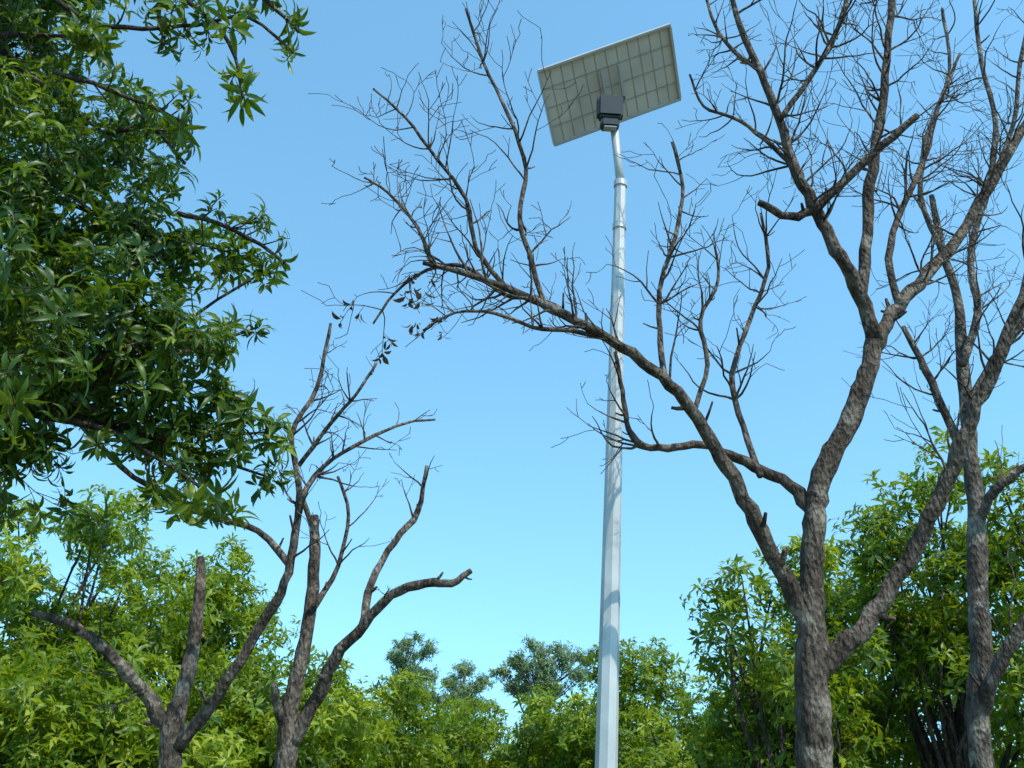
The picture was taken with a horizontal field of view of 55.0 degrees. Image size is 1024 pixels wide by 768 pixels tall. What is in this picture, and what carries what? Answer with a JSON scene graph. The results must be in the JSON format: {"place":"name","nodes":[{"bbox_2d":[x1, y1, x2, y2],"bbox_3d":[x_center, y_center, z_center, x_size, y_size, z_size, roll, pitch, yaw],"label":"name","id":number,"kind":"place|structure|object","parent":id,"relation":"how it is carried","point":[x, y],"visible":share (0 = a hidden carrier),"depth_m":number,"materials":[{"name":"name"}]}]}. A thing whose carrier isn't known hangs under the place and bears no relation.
{"place":"outdoors","nodes":[
{"label":"outdoors","id":0,"kind":"place"},
{"bbox_2d":[0,0,1023,766],"label":"sky","id":1,"kind":"structure","parent":0,"point":[524,514],"materials":[{"name":"blue"}]},
{"bbox_3d":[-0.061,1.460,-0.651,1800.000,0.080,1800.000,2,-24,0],"label":"ground","id":2,"kind":"structure","parent":0,"visible":0},
{"bbox_2d":[0,528,71,717],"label":"mango tree","id":3,"kind":"object","parent":2,"relation":"on","point":[6,576],"visible":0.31,"depth_m":10.02,"materials":[{"name":"green plant"}]},
{"bbox_2d":[0,636,138,767],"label":"mango tree","id":4,"kind":"object","parent":2,"relation":"on","point":[19,690],"visible":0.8,"depth_m":8.56,"materials":[{"name":"green plant"}]},
{"bbox_2d":[0,484,235,744],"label":"mango tree","id":5,"kind":"object","parent":2,"relation":"on","point":[98,554],"visible":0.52,"depth_m":12.15,"materials":[{"name":"green plant"}]},
{"bbox_2d":[0,614,265,767],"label":"mango tree","id":6,"kind":"object","parent":2,"relation":"on","point":[120,747],"visible":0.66,"depth_m":9.29,"materials":[{"name":"green plant"}]},
{"bbox_2d":[0,0,315,549],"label":"mango tree","id":7,"kind":"object","parent":2,"relation":"on","point":[45,390],"visible":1,"depth_m":5.98,"materials":[{"name":"green plant"}]},
{"bbox_2d":[65,532,300,710],"bbox_3d":[-4.916,4.676,13.700,3.490,5.651,3.465,2,-24,0],"label":"mango tree","id":8,"kind":"object","parent":2,"relation":"on","point":[242,624],"visible":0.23,"depth_m":13.94,"materials":[{"name":"green plant"}]},
{"bbox_2d":[30,323,436,767],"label":"bare tree","id":9,"kind":"object","parent":2,"relation":"on","point":[176,736],"visible":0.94,"depth_m":6.71,"materials":[{"name":"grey plant"}]},
{"bbox_2d":[153,641,400,767],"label":"mango tree","id":10,"kind":"object","parent":2,"relation":"on","point":[252,721],"visible":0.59,"depth_m":11.88,"materials":[{"name":"green plant"}]},
{"bbox_2d":[283,658,458,767],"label":"mango tree","id":11,"kind":"object","parent":2,"relation":"on","point":[409,752],"visible":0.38,"depth_m":15.76,"materials":[{"name":"green plant"}]},
{"bbox_2d":[271,451,472,767],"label":"bare tree","id":12,"kind":"object","parent":2,"relation":"on","point":[293,725],"visible":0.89,"depth_m":7.36,"materials":[{"name":"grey plant"}]},
{"bbox_2d":[376,631,442,727],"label":"tall distant tree","id":13,"kind":"object","parent":2,"relation":"on","point":[398,660],"visible":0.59,"depth_m":48.29,"materials":[{"name":"green plant"}]},
{"bbox_2d":[416,696,516,767],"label":"mango tree","id":14,"kind":"object","parent":2,"relation":"on","point":[460,746],"visible":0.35,"depth_m":19.40,"materials":[{"name":"green plant"}]},
{"bbox_2d":[436,658,500,716],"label":"tall distant tree","id":15,"kind":"object","parent":2,"relation":"on","point":[461,690],"visible":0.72,"depth_m":49.75,"materials":[{"name":"green plant"}]},
{"bbox_2d":[440,684,587,767],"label":"mango tree","id":16,"kind":"object","parent":2,"relation":"on","point":[531,753],"visible":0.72,"depth_m":18.20,"materials":[{"name":"green plant"}]},
{"bbox_2d":[486,634,596,715],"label":"tall distant tree","id":17,"kind":"object","parent":2,"relation":"on","point":[542,670],"visible":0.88,"depth_m":43.13,"materials":[{"name":"green plant"}]},
{"bbox_2d":[537,23,680,767],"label":"solar street lamp","id":18,"kind":"object","parent":2,"relation":"on","point":[626,79],"visible":0.98,"depth_m":7.99,"materials":[{"name":"silver metal"}]},
{"bbox_2d":[532,635,708,767],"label":"mango tree","id":19,"kind":"object","parent":2,"relation":"on","point":[579,739],"visible":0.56,"depth_m":17.49,"materials":[{"name":"green plant"}]},
{"bbox_2d":[301,0,1023,767],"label":"bare tree","id":20,"kind":"object","parent":2,"relation":"on","point":[819,658],"visible":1,"depth_m":6.52,"materials":[{"name":"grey plant"}]},
{"bbox_2d":[304,685,1023,767],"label":"distant trees","id":21,"kind":"object","parent":2,"relation":"on","point":[540,695],"depth_m":36.97,"materials":[{"name":"green plant"}]},
{"bbox_2d":[618,682,792,767],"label":"mango tree","id":22,"kind":"object","parent":2,"relation":"on","point":[658,757],"visible":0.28,"depth_m":15.15,"materials":[{"name":"green plant"}]},
{"bbox_2d":[661,648,884,767],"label":"mango tree","id":23,"kind":"object","parent":2,"relation":"on","point":[716,761],"visible":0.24,"depth_m":11.48,"materials":[{"name":"green plant"}]},
{"bbox_2d":[679,533,902,767],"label":"mango tree","id":24,"kind":"object","parent":2,"relation":"on","point":[775,719],"visible":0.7,"depth_m":11.03,"materials":[{"name":"green plant"}]},
{"bbox_2d":[734,554,942,767],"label":"mango tree","id":25,"kind":"object","parent":2,"relation":"on","point":[899,729],"visible":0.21,"depth_m":12.28,"materials":[{"name":"green plant"}]},
{"bbox_2d":[824,426,1023,767],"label":"mango tree","id":26,"kind":"object","parent":2,"relation":"on","point":[940,616],"visible":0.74,"depth_m":11.66,"materials":[{"name":"green plant"}]},
{"bbox_2d":[845,0,1023,767],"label":"bare tree","id":27,"kind":"object","parent":2,"relation":"on","point":[987,670],"visible":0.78,"depth_m":8.33,"materials":[{"name":"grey plant"}]},
{"bbox_2d":[938,443,1023,767],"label":"mango tree","id":28,"kind":"object","parent":2,"relation":"on","point":[997,555],"visible":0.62,"depth_m":11.60,"materials":[{"name":"green plant"}]}
]}

